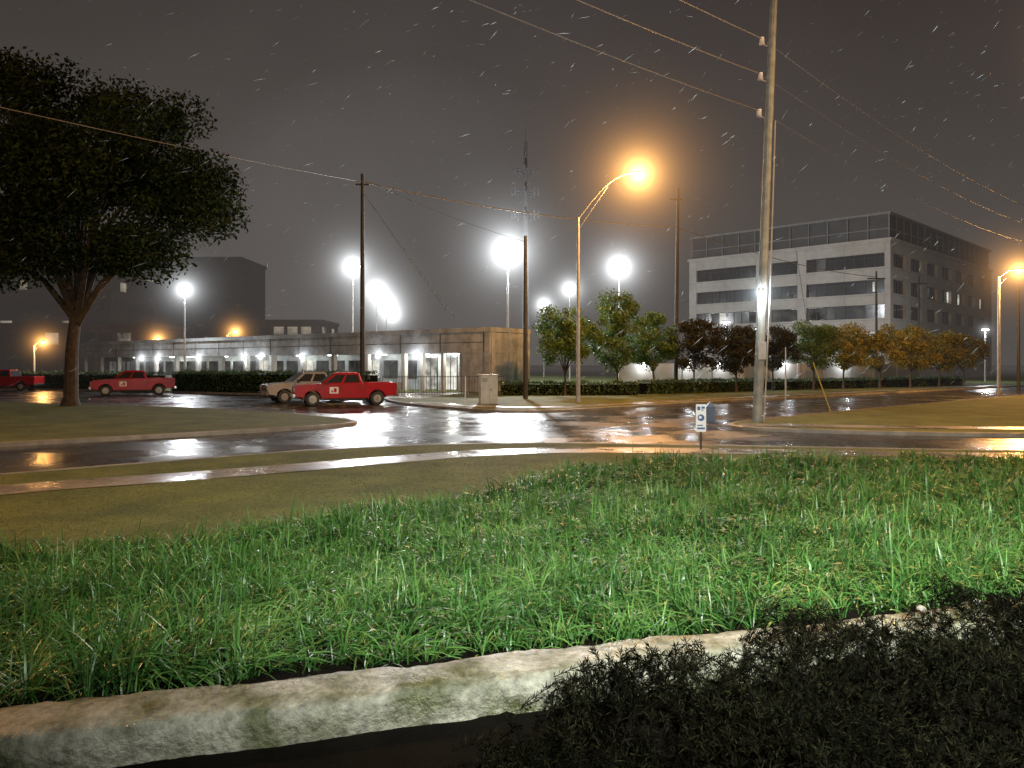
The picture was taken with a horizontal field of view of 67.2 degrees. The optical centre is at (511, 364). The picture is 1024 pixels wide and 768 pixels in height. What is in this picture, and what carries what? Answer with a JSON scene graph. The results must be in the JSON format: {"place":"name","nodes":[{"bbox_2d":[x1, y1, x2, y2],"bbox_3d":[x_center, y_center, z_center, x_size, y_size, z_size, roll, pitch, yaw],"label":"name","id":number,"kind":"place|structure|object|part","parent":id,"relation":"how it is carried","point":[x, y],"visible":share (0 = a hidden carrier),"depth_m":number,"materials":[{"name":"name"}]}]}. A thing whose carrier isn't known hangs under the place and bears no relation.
{"place":"outdoors","nodes":[
{"label":"outdoors","id":0,"kind":"place"},
{"bbox_2d":[0,402,350,441],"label":"lawn","id":1,"kind":"structure","parent":0,"point":[30,421],"depth_m":31.41,"materials":[{"name":"green plant"}]},
{"bbox_2d":[0,46,254,405],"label":"oak tree","id":2,"kind":"object","parent":1,"relation":"on","point":[106,178],"visible":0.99,"depth_m":39.56,"materials":[{"name":"green plant"}]},
{"bbox_2d":[386,392,470,397],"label":"driveway","id":3,"kind":"structure","parent":0,"point":[413,395],"depth_m":56.48,"materials":[{"name":"concrete"}]},
{"bbox_2d":[0,447,1022,494],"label":"sidewalk","id":4,"kind":"structure","parent":0,"point":[87,483],"depth_m":17.85,"materials":[{"name":"concrete"}]},
{"bbox_2d":[0,443,1023,767],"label":"lawn","id":5,"kind":"structure","parent":0,"point":[420,747],"depth_m":11.25,"materials":[{"name":"green plant"}]},
{"bbox_2d":[0,444,633,554],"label":"lawn grass","id":6,"kind":"structure","parent":5,"relation":"on","point":[373,449],"depth_m":14.04,"materials":[{"name":"plant"}]},
{"bbox_2d":[0,601,1021,767],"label":"coping","id":7,"kind":"object","parent":5,"relation":"on","point":[119,730],"visible":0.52,"depth_m":3.71,"materials":[{"name":"concrete"}]},
{"bbox_2d":[915,605,925,612],"bbox_3d":[2.619,1.565,4.940,0.064,0.042,0.059,0,0,0],"label":"stone","id":8,"kind":"object","parent":7,"relation":"on","point":[923,608],"visible":0.78,"depth_m":4.92,"materials":[{"name":"stone"}]},
{"bbox_2d":[0,440,1023,713],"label":"tall grass","id":9,"kind":"structure","parent":5,"relation":"on","point":[578,580],"depth_m":6.51,"materials":[{"name":"plant"}]},
{"bbox_2d":[696,404,705,448],"bbox_3d":[5.053,1.730,20.618,0.270,1.340,0.074,0,0,8],"label":"sign","id":10,"kind":"object","parent":5,"relation":"on","point":[700,418],"visible":0.98,"depth_m":20.59,"materials":[{"name":"metal"}]},
{"bbox_2d":[451,574,1023,767],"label":"shrub","id":11,"kind":"object","parent":5,"relation":"on","point":[954,702],"visible":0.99,"depth_m":3.61,"materials":[{"name":"green plant"}]},
{"bbox_2d":[0,387,1023,472],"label":"road","id":12,"kind":"structure","parent":0,"point":[385,423],"depth_m":28.93,"materials":[{"name":"asphalt"}]},
{"bbox_2d":[0,370,45,390],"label":"pickup truck","id":13,"kind":"object","parent":12,"relation":"on","point":[16,379],"visible":1,"depth_m":69.87,"materials":[{"name":"red paint"}]},
{"bbox_2d":[89,370,176,395],"bbox_3d":[-29.695,1.430,60.502,6.110,1.940,2.300,0,0,-26],"label":"pickup truck","id":14,"kind":"object","parent":12,"relation":"on","point":[125,382],"visible":1,"depth_m":59.68,"materials":[{"name":"red paint"}]},
{"bbox_3d":[-30.356,1.490,60.180,0.500,0.380,1.938,0,0,-26],"label":"door panel","id":15,"kind":"part","parent":14,"relation":"part of","materials":[{"name":"white paint"}]},
{"bbox_2d":[0,402,356,446],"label":"kerb","id":16,"kind":"structure","parent":12,"relation":"on","point":[122,438],"depth_m":25.64,"materials":[{"name":"concrete"}]},
{"bbox_2d":[258,372,345,402],"bbox_3d":[-12.896,1.430,49.403,6.110,1.940,2.300,0,0,-32],"label":"car","id":17,"kind":"object","parent":12,"relation":"on","point":[274,393],"visible":0.46,"depth_m":48.03,"materials":[{"name":"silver metal"}]},
{"bbox_2d":[290,372,398,405],"bbox_3d":[-9.945,1.430,45.802,6.110,1.940,2.300,0,0,-20],"label":"pickup truck","id":18,"kind":"object","parent":12,"relation":"on","point":[338,386],"visible":1,"depth_m":44.97,"materials":[{"name":"red paint"}]},
{"bbox_3d":[-10.636,1.490,45.550,0.500,0.380,1.938,0,0,-20],"label":"door panel","id":19,"kind":"part","parent":18,"relation":"part of","materials":[{"name":"white paint"}]},
{"bbox_2d":[0,442,1022,474],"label":"kerb","id":20,"kind":"structure","parent":12,"relation":"on","point":[475,443],"depth_m":20.80,"materials":[{"name":"concrete"}]},
{"bbox_2d":[0,385,1023,412],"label":"kerb","id":21,"kind":"structure","parent":12,"relation":"on","point":[551,410],"depth_m":47.40,"materials":[{"name":"concrete"}]},
{"bbox_2d":[536,431,771,442],"bbox_3d":[4.692,2.394,25.176,8.271,0.001,2.834,0,0,-23],"label":"concrete apron","id":22,"kind":"object","parent":12,"relation":"on","point":[692,436],"visible":0.8,"depth_m":24.95,"materials":[{"name":"concrete"}]},
{"bbox_2d":[706,402,714,421],"bbox_3d":[8.300,1.975,32.300,0.390,0.851,0.351,0,0,0],"label":"utility pedestal","id":23,"kind":"object","parent":12,"relation":"on","point":[710,411],"visible":0.83,"depth_m":32.15,"materials":[{"name":"blue paint"}]},
{"bbox_2d":[728,395,1023,436],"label":"kerb","id":24,"kind":"structure","parent":12,"relation":"on","point":[731,425],"depth_m":26.50,"materials":[{"name":"concrete"}]},
{"bbox_2d":[996,267,1023,394],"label":"street lamp","id":25,"kind":"object","parent":12,"relation":"on","point":[998,392],"visible":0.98,"depth_m":60.41,"materials":[{"name":"metal"}]},
{"bbox_2d":[1017,286,1019,390],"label":"utility pole","id":26,"kind":"object","parent":12,"relation":"on","point":[1018,338],"visible":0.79,"depth_m":69.91,"materials":[{"name":"brown wood"}]},
{"bbox_2d":[0,0,1023,364],"label":"sky","id":27,"kind":"structure","parent":0,"point":[871,69],"materials":[{"name":"grey"}]},
{"bbox_2d":[3,0,1023,388],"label":"rain","id":28,"kind":"object","parent":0,"point":[523,200],"visible":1,"depth_m":11.40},
{"bbox_2d":[15,374,1023,409],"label":"lawn","id":29,"kind":"structure","parent":0,"point":[569,400],"depth_m":56.78,"materials":[{"name":"green plant"}]},
{"bbox_2d":[33,340,45,370],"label":"street lamp","id":30,"kind":"object","parent":29,"relation":"on","point":[41,341],"visible":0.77,"depth_m":79.91,"materials":[{"name":"metal"}]},
{"bbox_2d":[0,272,159,323],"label":"walls","id":31,"kind":"structure","parent":29,"relation":"on","point":[108,295],"depth_m":150.00,"materials":[{"name":"concrete"}]},
{"bbox_2d":[0,281,125,322],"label":"lit windows","id":32,"kind":"structure","parent":31,"relation":"attached to","point":[122,287],"depth_m":149.92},
{"bbox_2d":[0,281,153,322],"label":"windows","id":33,"kind":"structure","parent":31,"relation":"attached to","point":[38,305],"depth_m":149.92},
{"bbox_2d":[19,369,167,390],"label":"hedge","id":34,"kind":"object","parent":29,"relation":"on","point":[55,379],"visible":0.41,"depth_m":72.08,"materials":[{"name":"plant"}]},
{"bbox_2d":[0,323,188,374],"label":"walls","id":35,"kind":"structure","parent":29,"relation":"on","point":[23,351],"depth_m":128.00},
{"bbox_2d":[45,333,130,343],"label":"lit windows","id":36,"kind":"structure","parent":35,"relation":"attached to","point":[51,338],"depth_m":127.92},
{"bbox_2d":[0,333,180,369],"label":"windows","id":37,"kind":"structure","parent":35,"relation":"attached to","point":[32,338],"depth_m":127.92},
{"bbox_2d":[180,287,188,369],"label":"parking lot lamp","id":38,"kind":"object","parent":29,"relation":"on","point":[184,288],"visible":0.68,"depth_m":84.92,"materials":[{"name":"metal"}]},
{"bbox_2d":[84,353,461,391],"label":"columns","id":39,"kind":"structure","parent":29,"relation":"on","point":[404,367],"depth_m":74.13,"materials":[{"name":"concrete"}]},
{"bbox_2d":[170,369,379,392],"bbox_3d":[-19.551,1.395,61.980,21.443,2.203,1.865,0,0,27],"label":"hedge","id":40,"kind":"object","parent":29,"relation":"on","point":[232,380],"visible":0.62,"depth_m":63.08,"materials":[{"name":"plant"}]},
{"bbox_2d":[229,320,338,336],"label":"walls","id":41,"kind":"structure","parent":29,"relation":"on","point":[316,326],"depth_m":170.00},
{"bbox_2d":[233,327,336,334],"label":"windows","id":42,"kind":"structure","parent":41,"relation":"attached to","point":[253,331],"depth_m":169.92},
{"bbox_2d":[274,327,333,334],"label":"lit windows","id":43,"kind":"structure","parent":41,"relation":"attached to","point":[290,330],"depth_m":169.92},
{"bbox_2d":[83,327,530,392],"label":"walls","id":44,"kind":"structure","parent":29,"relation":"on","point":[503,349],"depth_m":72.46,"materials":[{"name":"concrete"}]},
{"bbox_2d":[110,360,416,378],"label":"dim windows","id":45,"kind":"structure","parent":44,"relation":"attached to","point":[322,366],"depth_m":82.76,"materials":[{"name":"glass"}]},
{"bbox_2d":[112,357,457,390],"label":"window frames","id":46,"kind":"structure","parent":44,"relation":"attached to","point":[354,368],"depth_m":72.42,"materials":[{"name":"metal"}]},
{"bbox_2d":[98,332,483,356],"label":"panel joints","id":47,"kind":"object","parent":44,"relation":"attached to","point":[243,347],"visible":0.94,"depth_m":78.40,"materials":[{"name":"metal"}]},
{"bbox_2d":[133,353,458,357],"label":"soffit fixtures","id":48,"kind":"object","parent":44,"relation":"attached to","point":[337,355],"visible":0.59,"depth_m":71.53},
{"bbox_2d":[259,358,456,389],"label":"lit windows","id":49,"kind":"structure","parent":44,"relation":"attached to","point":[263,365],"depth_m":69.14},
{"bbox_2d":[344,264,359,331],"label":"parking lot lamp","id":50,"kind":"object","parent":29,"relation":"on","point":[350,265],"visible":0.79,"depth_m":94.93,"materials":[{"name":"metal"}]},
{"bbox_2d":[356,173,368,381],"bbox_3d":[-11.060,-5.800,57.000,1.000,16.600,0.400,0,0,0],"label":"utility pole","id":51,"kind":"object","parent":29,"relation":"on","point":[362,307],"visible":0.8,"depth_m":56.87,"materials":[{"name":"brown wood"}]},
{"bbox_2d":[0,107,360,181],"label":"power line","id":52,"kind":"object","parent":51,"relation":"attached to","point":[160,142],"visible":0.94,"depth_m":36.98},
{"bbox_2d":[364,194,445,309],"bbox_3d":[-8.031,-8.449,57.750,6.261,8.713,0.023,0,0,-14],"label":"guy wire","id":53,"kind":"object","parent":51,"relation":"attached to","point":[405,253],"visible":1,"depth_m":57.80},
{"bbox_2d":[365,195,458,322],"bbox_3d":[-7.531,-7.949,57.750,7.235,9.713,0.023,0,0,-12],"label":"guy wire","id":54,"kind":"object","parent":51,"relation":"attached to","point":[412,260],"visible":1,"depth_m":57.74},
{"bbox_2d":[365,179,521,240],"bbox_3d":[-5.080,-11.000,54.251,13.173,5.620,0.023,0,0,25],"label":"power line","id":55,"kind":"object","parent":51,"relation":"attached to","point":[442,213],"visible":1,"depth_m":54.15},
{"bbox_2d":[362,181,675,226],"bbox_3d":[1.367,-12.541,60.949,26.153,2.006,0.086,0,0,-18],"label":"power line","id":56,"kind":"object","parent":51,"relation":"attached to","point":[512,210],"visible":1,"depth_m":60.47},
{"bbox_2d":[370,289,383,330],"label":"parking lot lamp","id":57,"kind":"object","parent":29,"relation":"on","point":[376,302],"visible":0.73,"depth_m":114.91,"materials":[{"name":"metal"}]},
{"bbox_2d":[380,302,391,330],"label":"parking lot lamp","id":58,"kind":"object","parent":29,"relation":"on","point":[386,311],"visible":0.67,"depth_m":134.92,"materials":[{"name":"metal"}]},
{"bbox_2d":[382,375,503,394],"bbox_3d":[-5.057,1.530,57.305,9.030,1.500,0.055,0,0,-10],"label":"fence","id":59,"kind":"object","parent":29,"relation":"on","point":[434,376],"visible":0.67,"depth_m":57.27,"materials":[{"name":"metal"}]},
{"bbox_2d":[477,374,498,404],"bbox_3d":[-1.350,1.415,43.600,1.120,1.730,0.860,0,0,-12],"label":"utility cabinet","id":60,"kind":"object","parent":29,"relation":"on","point":[488,389],"visible":1,"depth_m":43.26,"materials":[{"name":"metal"}]},
{"bbox_2d":[498,249,517,327],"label":"parking lot lamp","id":61,"kind":"object","parent":29,"relation":"on","point":[504,250],"visible":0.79,"depth_m":75.42,"materials":[{"name":"metal"}]},
{"bbox_2d":[511,130,538,328],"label":"telecom mast","id":62,"kind":"object","parent":29,"relation":"on","point":[525,171],"visible":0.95,"depth_m":87.79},
{"bbox_2d":[523,236,527,398],"bbox_3d":[0.900,-3.050,51.500,0.340,11.100,0.340,0,0,0],"label":"utility pole","id":63,"kind":"object","parent":29,"relation":"on","point":[525,348],"visible":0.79,"depth_m":51.38,"materials":[{"name":"brown wood"}]},
{"bbox_2d":[542,303,545,376],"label":"parking lot lamp","id":64,"kind":"object","parent":29,"relation":"on","point":[543,304],"visible":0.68,"depth_m":139.92,"materials":[{"name":"metal"}]},
{"bbox_2d":[532,304,601,394],"bbox_3d":[4.007,-0.999,57.012,5.218,6.998,5.445,0,0,0],"label":"street tree","id":65,"kind":"object","parent":29,"relation":"on","point":[562,339],"visible":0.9,"depth_m":56.41,"materials":[{"name":"green plant"}]},
{"bbox_2d":[499,379,639,394],"bbox_3d":[4.328,1.762,57.741,10.656,1.477,1.572,0,0,-3],"label":"hedge","id":66,"kind":"object","parent":29,"relation":"on","point":[588,388],"visible":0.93,"depth_m":57.30,"materials":[{"name":"plant"}]},
{"bbox_2d":[567,287,571,379],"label":"parking lot lamp","id":67,"kind":"object","parent":29,"relation":"on","point":[569,288],"visible":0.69,"depth_m":114.89,"materials":[{"name":"metal"}]},
{"bbox_2d":[575,170,643,401],"bbox_3d":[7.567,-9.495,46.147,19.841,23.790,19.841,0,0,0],"label":"street lamp","id":68,"kind":"object","parent":29,"relation":"on","point":[637,173],"visible":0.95,"depth_m":46.51,"materials":[{"name":"metal"}]},
{"bbox_2d":[581,288,654,379],"bbox_3d":[8.104,-1.812,59.783,5.120,8.625,5.151,0,0,32],"label":"street tree","id":69,"kind":"object","parent":29,"relation":"on","point":[610,339],"visible":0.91,"depth_m":59.17,"materials":[{"name":"green plant"}]},
{"bbox_2d":[615,265,622,307],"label":"parking lot lamp","id":70,"kind":"object","parent":29,"relation":"on","point":[619,266],"visible":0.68,"depth_m":89.94,"materials":[{"name":"metal"}]},
{"bbox_2d":[623,311,679,378],"bbox_3d":[11.272,-0.926,62.001,4.782,6.851,4.608,0,0,0],"label":"street tree","id":71,"kind":"object","parent":29,"relation":"on","point":[665,347],"visible":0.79,"depth_m":61.57,"materials":[{"name":"green plant"}]},
{"bbox_2d":[668,188,682,382],"bbox_3d":[13.800,-6.200,65.000,1.200,17.404,0.380,0,0,0],"label":"utility pole","id":72,"kind":"object","parent":29,"relation":"on","point":[676,319],"visible":0.67,"depth_m":64.88,"materials":[{"name":"brown wood"}]},
{"bbox_2d":[661,318,731,391],"bbox_3d":[14.790,-0.675,61.757,4.756,6.350,5.518,0,0,-37],"label":"ornamental tree","id":73,"kind":"object","parent":29,"relation":"on","point":[694,334],"visible":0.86,"depth_m":61.14,"materials":[{"name":"brown plant"}]},
{"bbox_2d":[636,377,767,393],"bbox_3d":[15.920,1.753,63.480,15.393,1.524,1.620,0,0,-37],"label":"hedge","id":74,"kind":"object","parent":29,"relation":"on","point":[653,386],"visible":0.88,"depth_m":62.08,"materials":[{"name":"plant"}]},
{"bbox_2d":[704,323,766,391],"bbox_3d":[18.651,-0.514,63.627,5.604,6.028,5.225,0,0,0],"label":"ornamental tree","id":75,"kind":"object","parent":29,"relation":"on","point":[732,364],"visible":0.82,"depth_m":63.04,"materials":[{"name":"brown plant"}]},
{"bbox_2d":[741,324,803,389],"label":"ornamental tree","id":76,"kind":"object","parent":29,"relation":"on","point":[784,337],"visible":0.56,"depth_m":66.79,"materials":[{"name":"brown plant"}]},
{"bbox_2d":[618,363,930,383],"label":"wall","id":77,"kind":"structure","parent":29,"relation":"on","point":[662,371],"depth_m":88.27,"materials":[{"name":"concrete"}]},
{"bbox_2d":[783,319,840,389],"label":"street tree","id":78,"kind":"object","parent":29,"relation":"on","point":[821,336],"visible":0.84,"depth_m":68.10,"materials":[{"name":"green plant"}]},
{"bbox_2d":[687,237,992,377],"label":"walls","id":79,"kind":"structure","parent":29,"relation":"on","point":[803,256],"depth_m":121.82,"materials":[{"name":"concrete"}]},
{"bbox_2d":[690,242,987,376],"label":"panel joints","id":80,"kind":"object","parent":79,"relation":"attached to","point":[883,294],"visible":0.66,"depth_m":119.75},
{"bbox_2d":[689,211,991,268],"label":"crown frame","id":81,"kind":"object","parent":79,"relation":"on","point":[911,221],"visible":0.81,"depth_m":121.39,"materials":[{"name":"metal"}]},
{"bbox_2d":[693,214,987,267],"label":"crown screen","id":82,"kind":"object","parent":81,"relation":"attached to","point":[855,224],"visible":0.5,"depth_m":120.97,"materials":[{"name":"glass"}]},
{"bbox_2d":[698,253,983,368],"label":"glazing","id":83,"kind":"structure","parent":79,"relation":"on","point":[853,287],"depth_m":119.01,"materials":[{"name":"black glass"}]},
{"bbox_2d":[700,259,972,363],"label":"dim windows","id":84,"kind":"structure","parent":83,"relation":"attached to","point":[780,315],"depth_m":120.69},
{"bbox_2d":[700,254,982,369],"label":"mullions","id":85,"kind":"object","parent":83,"relation":"on","point":[789,312],"visible":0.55,"depth_m":124.33,"materials":[{"name":"metal"}]},
{"bbox_2d":[720,282,980,363],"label":"lit windows","id":86,"kind":"structure","parent":79,"relation":"attached to","point":[722,316],"depth_m":129.30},
{"bbox_2d":[822,321,873,388],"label":"street tree","id":87,"kind":"object","parent":29,"relation":"on","point":[844,344],"visible":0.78,"depth_m":70.12,"materials":[{"name":"orange plant"}]},
{"bbox_2d":[766,375,965,389],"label":"hedge","id":88,"kind":"object","parent":29,"relation":"on","point":[835,383],"visible":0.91,"depth_m":75.61,"materials":[{"name":"plant"}]},
{"bbox_2d":[867,271,884,356],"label":"utility pole","id":89,"kind":"object","parent":29,"relation":"on","point":[876,311],"visible":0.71,"depth_m":94.92,"materials":[{"name":"brown wood"}]},
{"bbox_2d":[679,228,874,276],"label":"power line","id":90,"kind":"object","parent":89,"relation":"attached to","point":[772,257],"visible":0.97,"depth_m":77.05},
{"bbox_2d":[849,323,910,388],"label":"street tree","id":91,"kind":"object","parent":29,"relation":"on","point":[880,342],"visible":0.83,"depth_m":71.76,"materials":[{"name":"orange plant"}]},
{"bbox_2d":[887,323,943,387],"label":"street tree","id":92,"kind":"object","parent":29,"relation":"on","point":[919,346],"visible":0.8,"depth_m":74.41,"materials":[{"name":"orange plant"}]},
{"bbox_2d":[910,276,926,328],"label":"utility pole","id":93,"kind":"object","parent":29,"relation":"on","point":[918,283],"visible":0.51,"depth_m":100.90,"materials":[{"name":"brown wood"}]},
{"bbox_2d":[913,328,966,386],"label":"street tree","id":94,"kind":"object","parent":29,"relation":"on","point":[948,339],"visible":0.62,"depth_m":77.53,"materials":[{"name":"orange plant"}]},
{"bbox_2d":[943,333,991,385],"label":"street tree","id":95,"kind":"object","parent":29,"relation":"on","point":[980,347],"visible":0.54,"depth_m":80.70,"materials":[{"name":"orange plant"}]},
{"bbox_2d":[981,328,989,381],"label":"parking lot lamp","id":96,"kind":"object","parent":29,"relation":"on","point":[984,329],"visible":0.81,"depth_m":100.92,"materials":[{"name":"metal"}]},
{"bbox_2d":[410,385,1002,407],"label":"sidewalk","id":97,"kind":"structure","parent":0,"point":[437,403],"depth_m":46.06,"materials":[{"name":"concrete"}]},
{"bbox_2d":[530,365,1023,373],"bbox_3d":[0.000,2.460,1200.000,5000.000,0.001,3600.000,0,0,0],"label":"ground","id":98,"kind":"structure","parent":0,"point":[600,369],"depth_m":382.66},
{"bbox_2d":[0,164,92,270],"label":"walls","id":99,"kind":"structure","parent":98,"relation":"on","point":[1,191],"depth_m":205.00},
{"bbox_2d":[132,257,266,338],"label":"walls","id":100,"kind":"structure","parent":98,"relation":"on","point":[236,291],"depth_m":182.00,"materials":[{"name":"concrete"}]},
{"bbox_2d":[145,264,264,335],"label":"windows","id":101,"kind":"structure","parent":100,"relation":"attached to","point":[212,300],"depth_m":181.92,"materials":[{"name":"glass"}]},
{"bbox_2d":[734,395,1023,432],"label":"lawn","id":102,"kind":"structure","parent":0,"point":[1002,412],"depth_m":33.19,"materials":[{"name":"green plant"}]},
{"bbox_2d":[752,0,776,422],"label":"utility pole","id":103,"kind":"object","parent":102,"relation":"on","point":[761,355],"visible":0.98,"depth_m":30.36,"materials":[{"name":"grey wood"}]},
{"bbox_2d":[469,0,758,110],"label":"power line","id":104,"kind":"object","parent":103,"relation":"attached to","point":[603,53],"visible":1,"depth_m":23.49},
{"bbox_2d":[577,0,759,73],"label":"power line","id":105,"kind":"object","parent":103,"relation":"attached to","point":[664,36],"visible":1,"depth_m":26.03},
{"bbox_2d":[680,0,760,37],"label":"power line","id":106,"kind":"object","parent":103,"relation":"attached to","point":[719,18],"visible":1,"depth_m":28.31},
{"bbox_2d":[762,112,1018,240],"bbox_3d":[25.893,-9.592,46.250,45.057,0.929,0.015,0,0,-44],"label":"power line","id":107,"kind":"object","parent":103,"relation":"attached to","point":[880,180],"visible":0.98,"depth_m":38.83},
{"bbox_2d":[764,76,1021,222],"bbox_3d":[25.921,-11.042,46.250,45.016,0.929,0.015,0,0,-44],"label":"power line","id":108,"kind":"object","parent":103,"relation":"attached to","point":[870,145],"visible":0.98,"depth_m":37.52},
{"bbox_2d":[764,40,1022,204],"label":"power line","id":109,"kind":"object","parent":103,"relation":"attached to","point":[878,122],"visible":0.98,"depth_m":38.59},
{"bbox_2d":[785,347,786,410],"bbox_3d":[14.200,0.800,40.000,0.100,3.400,0.100,0,0,0],"label":"marker post","id":110,"kind":"object","parent":102,"relation":"on","point":[785,384],"visible":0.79,"depth_m":39.97,"materials":[{"name":"metal"}]},
{"bbox_2d":[782,160,830,411],"bbox_3d":[13.086,-3.148,34.972,0.726,10.915,7.017,0,0,38],"label":"guy wire","id":111,"kind":"object","parent":102,"relation":"on","point":[805,311],"visible":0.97,"depth_m":36.40,"materials":[{"name":"yellow plastic"}]},
{"bbox_2d":[738,423,1023,429],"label":"sidewalk","id":112,"kind":"structure","parent":0,"point":[884,426],"depth_m":28.22,"materials":[{"name":"concrete"}]}
]}

